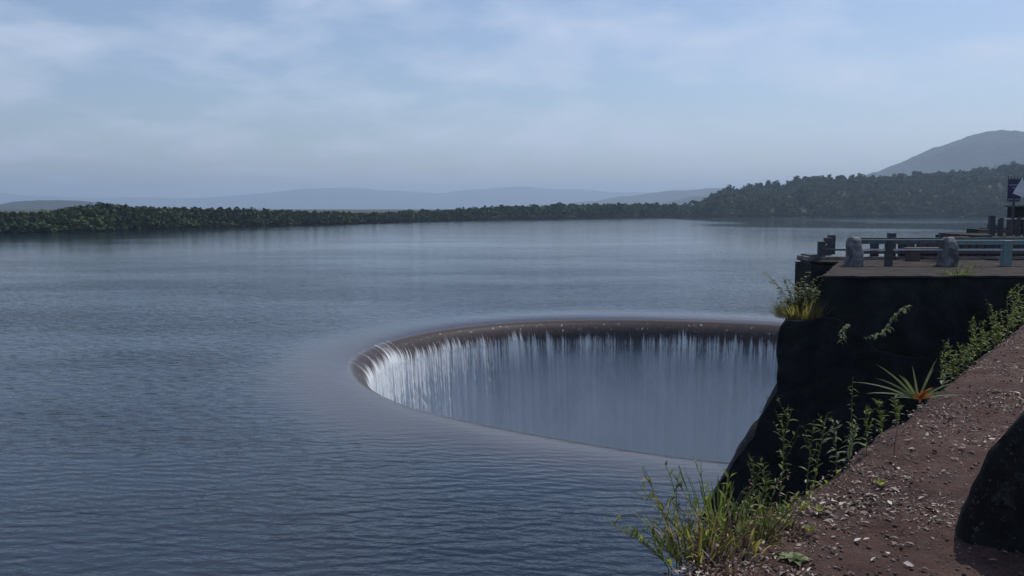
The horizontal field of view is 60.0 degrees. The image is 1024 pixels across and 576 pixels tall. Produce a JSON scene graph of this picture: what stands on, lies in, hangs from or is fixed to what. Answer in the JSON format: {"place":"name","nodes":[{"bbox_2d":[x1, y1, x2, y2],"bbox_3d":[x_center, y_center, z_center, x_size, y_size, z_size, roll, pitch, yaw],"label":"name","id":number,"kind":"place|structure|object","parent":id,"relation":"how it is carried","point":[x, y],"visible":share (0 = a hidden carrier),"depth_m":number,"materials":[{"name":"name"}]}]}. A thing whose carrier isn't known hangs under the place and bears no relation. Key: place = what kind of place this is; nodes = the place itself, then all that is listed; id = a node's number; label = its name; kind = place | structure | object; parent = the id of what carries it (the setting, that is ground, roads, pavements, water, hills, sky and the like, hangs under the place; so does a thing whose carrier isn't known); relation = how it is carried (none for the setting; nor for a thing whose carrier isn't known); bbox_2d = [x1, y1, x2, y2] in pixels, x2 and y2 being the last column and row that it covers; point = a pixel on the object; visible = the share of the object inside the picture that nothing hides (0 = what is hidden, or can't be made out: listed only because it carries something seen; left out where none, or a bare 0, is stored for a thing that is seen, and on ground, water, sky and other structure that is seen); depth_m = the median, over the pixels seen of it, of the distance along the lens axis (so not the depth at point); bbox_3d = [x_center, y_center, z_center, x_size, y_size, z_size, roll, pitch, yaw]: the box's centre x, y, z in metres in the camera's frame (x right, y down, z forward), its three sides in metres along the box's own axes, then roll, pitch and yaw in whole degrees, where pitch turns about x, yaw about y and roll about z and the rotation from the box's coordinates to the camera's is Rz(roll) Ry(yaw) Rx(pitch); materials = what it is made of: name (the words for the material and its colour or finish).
{"place":"outdoors","nodes":[
{"label":"outdoors","id":0,"kind":"place"},
{"bbox_2d":[0,200,171,208],"bbox_3d":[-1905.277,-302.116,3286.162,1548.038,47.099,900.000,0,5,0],"label":"hills","id":1,"kind":"structure","parent":0,"point":[47,204],"depth_m":3076.05,"materials":[{"name":"grey"}]},
{"bbox_2d":[0,187,647,208],"bbox_3d":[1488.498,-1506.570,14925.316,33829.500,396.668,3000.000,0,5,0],"label":"hills","id":2,"kind":"structure","parent":0,"point":[341,198],"depth_m":14065.44,"materials":[{"name":"grey"}]},
{"bbox_2d":[0,217,1006,575],"bbox_3d":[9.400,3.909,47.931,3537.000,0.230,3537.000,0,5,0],"label":"water","id":3,"kind":"structure","parent":0,"point":[188,403],"depth_m":37.89,"materials":[{"name":"blue liquid"}]},
{"bbox_2d":[347,319,781,462],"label":"spillway","id":4,"kind":"object","parent":3,"relation":"in","point":[697,390],"visible":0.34,"depth_m":64.78,"materials":[{"name":"liquid"}]},
{"bbox_2d":[0,176,1006,233],"bbox_3d":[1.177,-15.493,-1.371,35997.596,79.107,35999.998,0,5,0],"label":"ground","id":5,"kind":"structure","parent":0,"point":[17,211],"depth_m":1209.93,"materials":[{"name":"green plant"}]},
{"bbox_2d":[0,201,357,233],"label":"shore wood","id":6,"kind":"object","parent":5,"relation":"on","point":[99,216],"visible":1,"depth_m":360.17,"materials":[{"name":"green plant"}]},
{"bbox_2d":[351,202,730,223],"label":"wood","id":7,"kind":"object","parent":5,"relation":"on","point":[559,210],"visible":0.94,"depth_m":775.32,"materials":[{"name":"green plant"}]},
{"bbox_2d":[688,161,1023,216],"bbox_3d":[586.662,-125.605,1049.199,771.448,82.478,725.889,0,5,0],"label":"hill wood","id":8,"kind":"object","parent":5,"relation":"on","point":[863,196],"visible":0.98,"depth_m":1042.42,"materials":[{"name":"green plant"}]},
{"bbox_2d":[702,259,1023,518],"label":"retaining wall","id":9,"kind":"structure","parent":5,"relation":"on","point":[820,368],"depth_m":22.85,"materials":[{"name":"grey concrete"}]},
{"bbox_2d":[764,271,828,313],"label":"shrub","id":10,"kind":"object","parent":9,"relation":"on","point":[800,298],"visible":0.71,"depth_m":23.50,"materials":[{"name":"green plant"}]},
{"bbox_2d":[766,296,834,319],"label":"grass tuft","id":11,"kind":"object","parent":9,"relation":"on","point":[787,312],"visible":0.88,"depth_m":22.93,"materials":[{"name":"green plant"}]},
{"bbox_2d":[797,253,863,263],"bbox_3d":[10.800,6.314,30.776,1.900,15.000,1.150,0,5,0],"label":"guardrail","id":12,"kind":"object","parent":9,"relation":"on","point":[805,257],"depth_m":29.59,"materials":[{"name":"metal"}]},
{"bbox_2d":[817,235,845,255],"bbox_3d":[10.931,-1.458,30.340,1.351,0.680,1.523,0,5,0],"label":"railing","id":13,"kind":"object","parent":12,"relation":"on","point":[825,246],"visible":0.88,"depth_m":30.26,"materials":[{"name":"metal"}]},
{"bbox_2d":[837,324,849,343],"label":"vine","id":14,"kind":"object","parent":9,"relation":"attached to","point":[843,329],"visible":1,"depth_m":21.63,"materials":[{"name":"green plant"}]},
{"bbox_2d":[843,237,863,266],"bbox_3d":[10.254,-1.079,26.575,0.395,0.929,0.714,0,5,-1],"label":"bollard","id":15,"kind":"object","parent":9,"relation":"on","point":[854,254],"visible":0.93,"depth_m":26.31,"materials":[{"name":"grey stone"}]},
{"bbox_2d":[864,305,910,339],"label":"vine","id":16,"kind":"object","parent":9,"relation":"attached to","point":[902,309],"visible":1,"depth_m":21.48,"materials":[{"name":"green plant"}]},
{"bbox_2d":[861,240,943,265],"bbox_3d":[11.746,-1.050,26.611,2.616,0.805,0.180,0,5,0],"label":"railing","id":17,"kind":"object","parent":9,"relation":"on","point":[888,249],"visible":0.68,"depth_m":26.52,"materials":[{"name":"metal"}]},
{"bbox_2d":[903,247,959,260],"bbox_3d":[13.895,-1.115,29.416,1.700,0.460,0.420,0,5,0],"label":"bench","id":18,"kind":"object","parent":9,"relation":"on","point":[912,255],"visible":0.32,"depth_m":29.26,"materials":[{"name":"brown paint"}]},
{"bbox_2d":[860,233,1023,259],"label":"railing","id":19,"kind":"object","parent":9,"relation":"on","point":[986,255],"visible":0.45,"depth_m":30.33,"materials":[{"name":"paint"}]},
{"bbox_2d":[936,237,958,266],"bbox_3d":[13.076,-1.077,26.578,0.403,0.925,0.720,0,5,-1],"label":"bollard","id":20,"kind":"object","parent":9,"relation":"on","point":[947,256],"visible":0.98,"depth_m":26.33,"materials":[{"name":"grey stone"}]},
{"bbox_2d":[941,268,977,274],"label":"grass tuft","id":21,"kind":"object","parent":9,"relation":"on","point":[957,272],"visible":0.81,"depth_m":23.44,"materials":[{"name":"green plant"}]},
{"bbox_2d":[955,240,1023,265],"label":"railing","id":22,"kind":"object","parent":9,"relation":"on","point":[1005,249],"visible":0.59,"depth_m":26.51,"materials":[{"name":"teal metal"}]},
{"bbox_2d":[935,228,1014,255],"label":"dam wall","id":23,"kind":"structure","parent":5,"relation":"on","point":[972,230],"depth_m":75.73,"materials":[{"name":"grey concrete"}]},
{"bbox_2d":[0,0,1023,197],"label":"sky","id":24,"kind":"structure","parent":0,"point":[99,98],"materials":[{"name":"blue"}]},
{"bbox_2d":[566,188,739,205],"bbox_3d":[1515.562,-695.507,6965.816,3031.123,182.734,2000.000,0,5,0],"label":"hills","id":25,"kind":"structure","parent":0,"point":[662,197],"depth_m":6608.60,"materials":[{"name":"grey"}]},
{"bbox_2d":[659,195,708,205],"bbox_3d":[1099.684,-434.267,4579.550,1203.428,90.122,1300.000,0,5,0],"label":"hills","id":26,"kind":"structure","parent":0,"point":[687,200],"depth_m":4425.86,"materials":[{"name":"grey"}]},
{"bbox_2d":[663,324,1023,575],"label":"path","id":27,"kind":"structure","parent":0,"point":[863,564],"depth_m":5.33,"materials":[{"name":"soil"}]},
{"bbox_2d":[611,524,668,575],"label":"weed","id":28,"kind":"object","parent":27,"relation":"on","point":[641,538],"visible":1,"depth_m":4.20,"materials":[{"name":"green plant"}]},
{"bbox_2d":[605,514,680,565],"bbox_3d":[0.626,1.226,4.259,0.373,0.288,0.100,0,5,0],"label":"weed","id":29,"kind":"object","parent":27,"relation":"on","point":[669,547],"visible":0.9,"depth_m":4.27,"materials":[{"name":"green plant"}]},
{"bbox_2d":[642,540,675,575],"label":"weed","id":30,"kind":"object","parent":27,"relation":"on","point":[669,561],"visible":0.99,"depth_m":4.20,"materials":[{"name":"green plant"}]},
{"bbox_2d":[639,525,682,574],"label":"weed","id":31,"kind":"object","parent":27,"relation":"on","point":[659,543],"visible":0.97,"depth_m":4.23,"materials":[{"name":"green plant"}]},
{"bbox_2d":[643,466,681,568],"bbox_3d":[0.710,1.106,4.232,0.190,0.532,0.138,0,5,0],"label":"weed","id":32,"kind":"object","parent":27,"relation":"on","point":[660,506],"visible":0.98,"depth_m":4.24,"materials":[{"name":"green plant"}]},
{"bbox_2d":[637,491,694,553],"bbox_3d":[0.768,1.186,4.421,0.289,0.339,0.105,0,5,0],"label":"weed","id":33,"kind":"object","parent":27,"relation":"on","point":[667,512],"visible":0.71,"depth_m":4.43,"materials":[{"name":"green plant"}]},
{"bbox_2d":[640,472,693,562],"bbox_3d":[0.769,1.134,4.382,0.280,0.449,0.100,1,5,9],"label":"weed","id":34,"kind":"object","parent":27,"relation":"on","point":[681,536],"visible":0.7,"depth_m":4.37,"materials":[{"name":"green plant"}]},
{"bbox_2d":[649,515,695,569],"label":"weed","id":35,"kind":"object","parent":27,"relation":"on","point":[656,523],"visible":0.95,"depth_m":4.26,"materials":[{"name":"green plant"}]},
{"bbox_2d":[665,460,692,567],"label":"weed","id":36,"kind":"object","parent":27,"relation":"on","point":[676,486],"visible":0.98,"depth_m":4.31,"materials":[{"name":"green plant"}]},
{"bbox_2d":[657,497,705,567],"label":"weed","id":37,"kind":"object","parent":27,"relation":"on","point":[680,530],"visible":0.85,"depth_m":4.29,"materials":[{"name":"green plant"}]},
{"bbox_2d":[669,494,705,562],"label":"weed","id":38,"kind":"object","parent":27,"relation":"on","point":[694,534],"visible":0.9,"depth_m":4.34,"materials":[{"name":"green plant"}]},
{"bbox_2d":[676,480,712,559],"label":"weed","id":39,"kind":"object","parent":27,"relation":"on","point":[700,517],"visible":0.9,"depth_m":4.36,"materials":[{"name":"green plant"}]},
{"bbox_2d":[629,494,760,567],"bbox_3d":[0.913,1.189,4.431,0.576,0.294,0.654,-4,6,-35],"label":"grass tuft","id":40,"kind":"object","parent":27,"relation":"on","point":[699,554],"visible":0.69,"depth_m":4.36,"materials":[{"name":"green plant"}]},
{"bbox_2d":[678,465,717,552],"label":"weed","id":41,"kind":"object","parent":27,"relation":"on","point":[686,485],"visible":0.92,"depth_m":4.37,"materials":[{"name":"green plant"}]},
{"bbox_2d":[694,459,713,536],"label":"weed","id":42,"kind":"object","parent":27,"relation":"on","point":[706,498],"visible":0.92,"depth_m":4.53,"materials":[{"name":"green plant"}]},
{"bbox_2d":[704,517,724,556],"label":"weed","id":43,"kind":"object","parent":27,"relation":"on","point":[716,535],"visible":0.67,"depth_m":4.41,"materials":[{"name":"green plant"}]},
{"bbox_2d":[713,522,734,565],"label":"dead weed","id":44,"kind":"object","parent":27,"relation":"on","point":[718,551],"visible":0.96,"depth_m":4.29,"materials":[{"name":"brown plant"}]},
{"bbox_2d":[678,468,770,522],"bbox_3d":[1.149,1.153,4.950,0.505,0.274,0.503,4,6,35],"label":"grass tuft","id":45,"kind":"object","parent":27,"relation":"on","point":[720,500],"visible":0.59,"depth_m":5.05,"materials":[{"name":"green plant"}]},
{"bbox_2d":[717,469,734,526],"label":"weed","id":46,"kind":"object","parent":27,"relation":"on","point":[727,486],"visible":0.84,"depth_m":4.66,"materials":[{"name":"green plant"}]},
{"bbox_2d":[717,512,734,547],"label":"weed","id":47,"kind":"object","parent":27,"relation":"on","point":[726,521],"visible":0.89,"depth_m":4.45,"materials":[{"name":"green plant"}]},
{"bbox_2d":[676,535,785,575],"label":"dry plant","id":48,"kind":"object","parent":27,"relation":"on","point":[731,557],"visible":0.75,"depth_m":4.28,"materials":[{"name":"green plant"}]},
{"bbox_2d":[720,498,745,549],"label":"weed","id":49,"kind":"object","parent":27,"relation":"on","point":[734,509],"visible":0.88,"depth_m":4.49,"materials":[{"name":"green plant"}]},
{"bbox_2d":[684,498,795,555],"bbox_3d":[1.175,1.210,4.541,0.560,0.233,0.489,3,6,27],"label":"grass tuft","id":50,"kind":"object","parent":27,"relation":"on","point":[750,541],"visible":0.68,"depth_m":4.58,"materials":[{"name":"green plant"}]},
{"bbox_2d":[728,484,752,534],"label":"dead weed","id":51,"kind":"object","parent":27,"relation":"on","point":[737,512],"visible":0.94,"depth_m":4.46,"materials":[{"name":"brown plant"}]},
{"bbox_2d":[736,487,757,545],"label":"weed","id":52,"kind":"object","parent":27,"relation":"on","point":[744,513],"visible":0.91,"depth_m":4.53,"materials":[{"name":"green plant"}]},
{"bbox_2d":[748,472,758,524],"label":"dead weed","id":53,"kind":"object","parent":27,"relation":"on","point":[752,497],"visible":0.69,"depth_m":4.72,"materials":[{"name":"brown plant"}]},
{"bbox_2d":[747,454,762,518],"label":"weed","id":54,"kind":"object","parent":27,"relation":"on","point":[754,484],"visible":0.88,"depth_m":5.00,"materials":[{"name":"green plant"}]},
{"bbox_2d":[745,478,772,537],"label":"weed","id":55,"kind":"object","parent":27,"relation":"on","point":[759,508],"visible":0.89,"depth_m":4.56,"materials":[{"name":"green plant"}]},
{"bbox_2d":[758,457,774,509],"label":"weed","id":56,"kind":"object","parent":27,"relation":"on","point":[764,475],"visible":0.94,"depth_m":5.05,"materials":[{"name":"green plant"}]},
{"bbox_2d":[751,466,788,538],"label":"weed","id":57,"kind":"object","parent":27,"relation":"on","point":[768,510],"visible":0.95,"depth_m":4.59,"materials":[{"name":"green plant"}]},
{"bbox_2d":[736,490,809,530],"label":"grass tuft","id":58,"kind":"object","parent":27,"relation":"on","point":[762,512],"visible":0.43,"depth_m":4.90,"materials":[{"name":"green plant"}]},
{"bbox_2d":[763,503,783,529],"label":"weed","id":59,"kind":"object","parent":27,"relation":"on","point":[773,517],"visible":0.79,"depth_m":4.64,"materials":[{"name":"green plant"}]},
{"bbox_2d":[774,468,790,513],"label":"dead weed","id":60,"kind":"object","parent":27,"relation":"on","point":[776,504],"visible":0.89,"depth_m":4.99,"materials":[{"name":"brown plant"}]},
{"bbox_2d":[773,397,799,502],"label":"weed","id":61,"kind":"object","parent":27,"relation":"on","point":[783,439],"visible":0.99,"depth_m":5.18,"materials":[{"name":"green plant"}]},
{"bbox_2d":[773,491,801,532],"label":"weed","id":62,"kind":"object","parent":27,"relation":"on","point":[789,505],"visible":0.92,"depth_m":4.68,"materials":[{"name":"green plant"}]},
{"bbox_2d":[761,519,814,543],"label":"dry plant","id":63,"kind":"object","parent":27,"relation":"on","point":[789,527],"visible":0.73,"depth_m":4.67,"materials":[{"name":"brown plant"}]},
{"bbox_2d":[777,551,811,566],"bbox_3d":[1.368,1.313,4.331,0.159,0.026,0.177,-5,7,-45],"label":"rosette","id":64,"kind":"object","parent":27,"relation":"on","point":[796,557],"visible":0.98,"depth_m":4.32,"materials":[{"name":"green plant"}]},
{"bbox_2d":[776,480,819,530],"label":"weed","id":65,"kind":"object","parent":27,"relation":"on","point":[806,494],"visible":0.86,"depth_m":4.72,"materials":[{"name":"green plant"}]},
{"bbox_2d":[798,420,821,490],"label":"weed","id":66,"kind":"object","parent":27,"relation":"on","point":[808,448],"visible":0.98,"depth_m":5.39,"materials":[{"name":"green plant"}]},
{"bbox_2d":[804,524,816,531],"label":"seedling","id":67,"kind":"object","parent":27,"relation":"on","point":[811,528],"visible":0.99,"depth_m":4.70,"materials":[{"name":"green plant"}]},
{"bbox_2d":[784,467,840,526],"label":"weed","id":68,"kind":"object","parent":27,"relation":"on","point":[805,504],"visible":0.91,"depth_m":4.76,"materials":[{"name":"green plant"}]},
{"bbox_2d":[811,504,825,511],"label":"seedling","id":69,"kind":"object","parent":27,"relation":"on","point":[818,508],"visible":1,"depth_m":5.01,"materials":[{"name":"green plant"}]},
{"bbox_2d":[809,412,830,489],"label":"weed","id":70,"kind":"object","parent":27,"relation":"on","point":[822,440],"visible":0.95,"depth_m":5.49,"materials":[{"name":"green plant"}]},
{"bbox_2d":[823,417,846,472],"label":"weed","id":71,"kind":"object","parent":27,"relation":"on","point":[835,440],"visible":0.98,"depth_m":5.84,"materials":[{"name":"green plant"}]},
{"bbox_2d":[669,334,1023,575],"bbox_3d":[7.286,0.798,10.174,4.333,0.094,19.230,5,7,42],"label":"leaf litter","id":72,"kind":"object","parent":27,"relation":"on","point":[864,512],"visible":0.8,"depth_m":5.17,"materials":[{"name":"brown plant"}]},
{"bbox_2d":[835,419,860,468],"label":"weed","id":73,"kind":"object","parent":27,"relation":"on","point":[850,445],"visible":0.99,"depth_m":5.94,"materials":[{"name":"green plant"}]},
{"bbox_2d":[848,379,858,467],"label":"spike weed","id":74,"kind":"object","parent":27,"relation":"on","point":[851,423],"visible":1,"depth_m":5.95,"materials":[{"name":"green plant"}]},
{"bbox_2d":[854,405,873,454],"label":"weed","id":75,"kind":"object","parent":27,"relation":"on","point":[866,421],"visible":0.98,"depth_m":6.21,"materials":[{"name":"green plant"}]},
{"bbox_2d":[874,478,887,485],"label":"seedling","id":76,"kind":"object","parent":27,"relation":"on","point":[880,482],"visible":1,"depth_m":5.49,"materials":[{"name":"green plant"}]},
{"bbox_2d":[872,398,889,438],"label":"weed","id":77,"kind":"object","parent":27,"relation":"on","point":[879,403],"visible":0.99,"depth_m":6.66,"materials":[{"name":"green plant"}]},
{"bbox_2d":[889,395,903,423],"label":"weed","id":78,"kind":"object","parent":27,"relation":"on","point":[897,412],"visible":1,"depth_m":7.10,"materials":[{"name":"green plant"}]},
{"bbox_2d":[859,359,962,402],"bbox_3d":[3.608,0.836,8.015,1.006,0.392,0.210,0,5,0],"label":"spiky plant","id":79,"kind":"object","parent":27,"relation":"on","point":[913,394],"visible":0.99,"depth_m":8.04,"materials":[{"name":"green plant"}]},
{"bbox_2d":[940,370,949,391],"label":"weed","id":80,"kind":"object","parent":27,"relation":"on","point":[942,382],"visible":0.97,"depth_m":8.44,"materials":[{"name":"green plant"}]},
{"bbox_2d":[939,339,951,378],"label":"weed","id":81,"kind":"object","parent":27,"relation":"on","point":[946,356],"visible":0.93,"depth_m":8.97,"materials":[{"name":"green plant"}]},
{"bbox_2d":[950,360,957,377],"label":"weed","id":82,"kind":"object","parent":27,"relation":"on","point":[952,368],"visible":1,"depth_m":9.11,"materials":[{"name":"green plant"}]},
{"bbox_2d":[954,344,964,376],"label":"weed","id":83,"kind":"object","parent":27,"relation":"on","point":[960,359],"visible":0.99,"depth_m":9.12,"materials":[{"name":"green plant"}]},
{"bbox_2d":[956,342,966,368],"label":"weed","id":84,"kind":"object","parent":27,"relation":"on","point":[962,356],"visible":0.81,"depth_m":9.48,"materials":[{"name":"green plant"}]},
{"bbox_2d":[964,347,970,370],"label":"weed","id":85,"kind":"object","parent":27,"relation":"on","point":[966,364],"visible":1,"depth_m":9.52,"materials":[{"name":"green plant"}]},
{"bbox_2d":[968,322,975,362],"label":"weed","id":86,"kind":"object","parent":27,"relation":"on","point":[971,342],"visible":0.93,"depth_m":10.07,"materials":[{"name":"green plant"}]},
{"bbox_2d":[968,316,978,356],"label":"weed","id":87,"kind":"object","parent":27,"relation":"on","point":[973,334],"visible":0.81,"depth_m":10.48,"materials":[{"name":"green plant"}]},
{"bbox_2d":[970,336,978,365],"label":"weed","id":88,"kind":"object","parent":27,"relation":"on","point":[973,351],"visible":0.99,"depth_m":9.86,"materials":[{"name":"green plant"}]},
{"bbox_2d":[973,317,980,351],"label":"weed","id":89,"kind":"object","parent":27,"relation":"on","point":[976,334],"visible":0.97,"depth_m":10.46,"materials":[{"name":"green plant"}]},
{"bbox_2d":[982,329,991,354],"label":"weed","id":90,"kind":"object","parent":27,"relation":"on","point":[985,335],"visible":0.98,"depth_m":10.46,"materials":[{"name":"green plant"}]},
{"bbox_2d":[955,410,1023,552],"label":"boulder","id":91,"kind":"object","parent":27,"relation":"on","point":[991,514],"visible":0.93,"depth_m":4.43,"materials":[{"name":"stone"}]},
{"bbox_2d":[986,299,995,340],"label":"weed","id":92,"kind":"object","parent":27,"relation":"on","point":[991,322],"visible":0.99,"depth_m":11.17,"materials":[{"name":"green plant"}]},
{"bbox_2d":[989,309,1004,345],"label":"weed","id":93,"kind":"object","parent":27,"relation":"on","point":[997,324],"visible":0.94,"depth_m":11.30,"materials":[{"name":"green plant"}]},
{"bbox_2d":[997,324,1003,346],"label":"weed","id":94,"kind":"object","parent":27,"relation":"on","point":[999,334],"visible":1,"depth_m":11.28,"materials":[{"name":"green plant"}]},
{"bbox_2d":[1003,290,1013,338],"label":"weed","id":95,"kind":"object","parent":27,"relation":"on","point":[1008,316],"visible":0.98,"depth_m":11.99,"materials":[{"name":"green plant"}]},
{"bbox_2d":[1011,289,1020,329],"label":"weed","id":96,"kind":"object","parent":27,"relation":"on","point":[1015,311],"visible":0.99,"depth_m":12.84,"materials":[{"name":"green plant"}]},
{"bbox_2d":[1016,287,1023,316],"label":"weed","id":97,"kind":"object","parent":27,"relation":"on","point":[1022,308],"visible":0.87,"depth_m":13.61,"materials":[{"name":"green plant"}]},
{"bbox_2d":[866,130,1023,177],"bbox_3d":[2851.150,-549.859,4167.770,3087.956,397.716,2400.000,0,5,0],"label":"mountain","id":98,"kind":"structure","parent":0,"point":[991,149],"depth_m":3882.46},
{"bbox_2d":[947,228,1023,263],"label":"pavement","id":99,"kind":"structure","parent":0,"point":[982,235],"depth_m":60.66,"materials":[{"name":"grey concrete"}]},
{"bbox_2d":[988,216,1023,235],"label":"railing","id":100,"kind":"object","parent":99,"relation":"on","point":[992,223],"visible":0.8,"depth_m":57.77,"materials":[{"name":"paint"}]},
{"bbox_2d":[1007,176,1020,235],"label":"signboard","id":101,"kind":"object","parent":99,"relation":"on","point":[1012,185],"visible":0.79,"depth_m":56.65,"materials":[{"name":"paint"}]},
{"bbox_2d":[1012,177,1023,235],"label":"canopy tent","id":102,"kind":"object","parent":99,"relation":"on","point":[1019,190],"visible":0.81,"depth_m":54.90,"materials":[{"name":"white fabric"}]},
{"bbox_2d":[1005,205,1023,233],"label":"kiosk","id":103,"kind":"object","parent":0,"point":[1019,211],"visible":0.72,"depth_m":62.26,"materials":[{"name":"paint"}]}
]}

